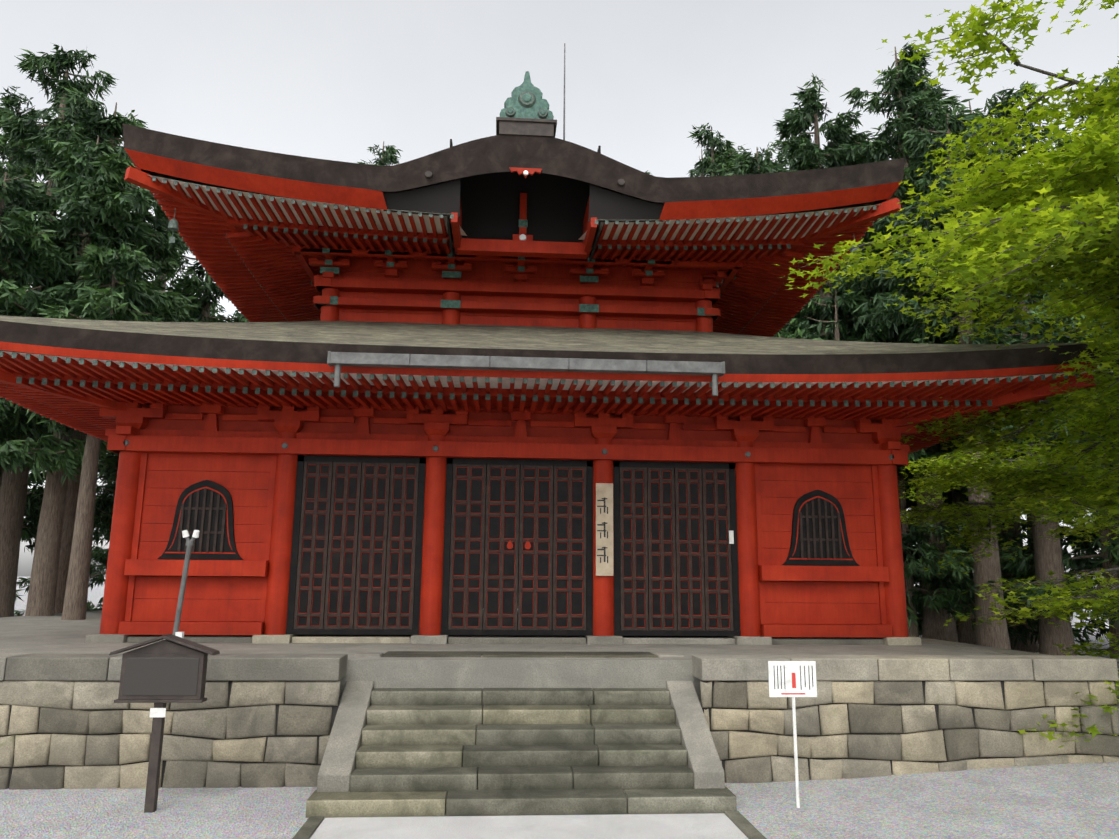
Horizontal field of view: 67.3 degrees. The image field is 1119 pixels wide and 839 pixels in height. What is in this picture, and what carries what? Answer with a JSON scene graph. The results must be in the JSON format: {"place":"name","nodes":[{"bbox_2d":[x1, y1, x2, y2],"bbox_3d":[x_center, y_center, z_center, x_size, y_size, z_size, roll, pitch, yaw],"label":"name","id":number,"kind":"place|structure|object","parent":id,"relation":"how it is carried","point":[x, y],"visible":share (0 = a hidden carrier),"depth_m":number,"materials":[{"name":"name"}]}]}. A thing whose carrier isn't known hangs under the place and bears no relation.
{"place":"outdoors","nodes":[
{"label":"outdoors","id":0,"kind":"place"},
{"bbox_2d":[310,814,747,838],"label":"path","id":1,"kind":"structure","parent":0,"point":[679,826],"depth_m":8.62,"materials":[{"name":"grey concrete"}]},
{"bbox_2d":[0,41,1118,658],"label":"cedar","id":2,"kind":"object","parent":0,"point":[136,253],"depth_m":25.52,"materials":[{"name":"green plant"}]},
{"bbox_2d":[0,577,1118,838],"bbox_3d":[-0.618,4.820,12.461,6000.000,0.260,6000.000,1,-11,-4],"label":"ground","id":3,"kind":"structure","parent":0,"point":[1064,801],"depth_m":9.24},
{"bbox_2d":[109,634,219,812],"bbox_3d":[-4.418,3.382,9.264,1.118,1.962,0.240,1,-11,-4],"label":"wooden signboard","id":4,"kind":"object","parent":3,"relation":"on","point":[171,668],"visible":0.94,"depth_m":9.29,"materials":[{"name":"brown wood"}]},
{"bbox_2d":[166,530,199,706],"bbox_3d":[-4.648,2.879,10.135,0.343,3.078,0.094,1,-11,-4],"label":"light pole","id":5,"kind":"object","parent":3,"relation":"on","point":[189,545],"visible":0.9,"depth_m":10.29,"materials":[{"name":"grey metal"}]},
{"bbox_2d":[0,609,1033,764],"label":"stone terrace","id":6,"kind":"structure","parent":3,"relation":"on","point":[55,634],"depth_m":12.02,"materials":[{"name":"grey stone"}]},
{"bbox_2d":[85,633,920,644],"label":"temple base stones","id":7,"kind":"object","parent":6,"relation":"on","point":[411,639],"visible":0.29,"depth_m":14.06,"materials":[{"name":"grey stone"}]},
{"bbox_2d":[99,396,915,636],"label":"temple facade","id":8,"kind":"structure","parent":6,"relation":"on","point":[643,524],"depth_m":14.50,"materials":[{"name":"red wood"}]},
{"bbox_2d":[0,321,1101,485],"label":"roof eaves","id":9,"kind":"object","parent":8,"relation":"on","point":[74,393],"visible":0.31,"depth_m":13.15,"materials":[{"name":"paint"}]},
{"bbox_2d":[327,351,724,395],"bbox_3d":[-0.454,-0.654,12.501,5.860,0.510,0.310,1,-11,-4],"label":"eave gutter","id":10,"kind":"object","parent":9,"relation":"attached to","point":[338,360],"visible":1,"depth_m":12.40,"materials":[{"name":"grey metal"}]},
{"bbox_2d":[0,315,1092,484],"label":"lower roof","id":11,"kind":"structure","parent":9,"relation":"on","point":[499,336],"depth_m":14.56,"materials":[{"name":"grey metal"}]},
{"bbox_2d":[277,238,756,331],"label":"upper story wall","id":12,"kind":"structure","parent":11,"relation":"on","point":[448,289],"depth_m":17.98,"materials":[{"name":"paint"}]},
{"bbox_2d":[123,124,904,336],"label":"roof eaves","id":13,"kind":"object","parent":12,"relation":"on","point":[251,266],"visible":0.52,"depth_m":15.77,"materials":[{"name":"paint"}]},
{"bbox_2d":[151,171,874,217],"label":"roof top","id":14,"kind":"structure","parent":13,"relation":"on","point":[217,186],"depth_m":17.48,"materials":[{"name":"red wood"}]},
{"bbox_2d":[168,208,858,262],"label":"wind bells","id":15,"kind":"object","parent":13,"relation":"hanging from","point":[173,225],"visible":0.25,"depth_m":15.36,"materials":[{"name":"teal metal"}]},
{"bbox_2d":[425,139,624,261],"bbox_3d":[-0.683,-4.406,16.264,3.635,2.050,2.045,1,-11,-4],"label":"roof gable","id":16,"kind":"object","parent":13,"relation":"on","point":[525,212],"visible":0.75,"depth_m":16.98,"materials":[{"name":"paint"}]},
{"bbox_2d":[496,43,564,139],"bbox_3d":[-0.517,-6.448,16.251,1.362,2.740,1.242,1,-11,-4],"label":"ridge ornament","id":17,"kind":"object","parent":16,"relation":"on","point":[525,111],"visible":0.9,"depth_m":15.52,"materials":[{"name":"green metal"}]},
{"bbox_2d":[305,651,736,817],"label":"stairs","id":18,"kind":"structure","parent":3,"relation":"on","point":[562,751],"depth_m":9.83,"materials":[{"name":"stone"}]},
{"bbox_2d":[317,653,724,791],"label":"stair wings","id":19,"kind":"object","parent":3,"relation":"on","point":[343,746],"visible":0.58,"depth_m":10.08},
{"bbox_2d":[292,811,766,838],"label":"path kerb","id":20,"kind":"structure","parent":3,"relation":"on","point":[738,819],"depth_m":8.59,"materials":[{"name":"stone"}]},
{"bbox_2d":[0,681,1118,789],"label":"platform wall","id":21,"kind":"structure","parent":3,"relation":"on","point":[93,735],"depth_m":10.68,"materials":[{"name":"stone"}]},
{"bbox_2d":[0,636,1118,680],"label":"platform coping","id":22,"kind":"object","parent":21,"relation":"on","point":[1015,665],"visible":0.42,"depth_m":10.94,"materials":[{"name":"stone"}]},
{"bbox_2d":[768,661,816,807],"bbox_3d":[2.683,3.636,9.592,0.560,1.700,0.052,1,-11,-4],"label":"warning sign","id":23,"kind":"object","parent":3,"relation":"on","point":[793,679],"visible":0.96,"depth_m":9.68,"materials":[{"name":"white metal"}]},
{"bbox_2d":[773,0,1118,748],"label":"maple","id":24,"kind":"object","parent":3,"relation":"on","point":[1099,176],"depth_m":12.49,"materials":[{"name":"green plant"}]},
{"bbox_2d":[0,0,1118,584],"label":"sky","id":25,"kind":"structure","parent":0,"point":[335,80],"materials":[{"name":"white"}]}
]}

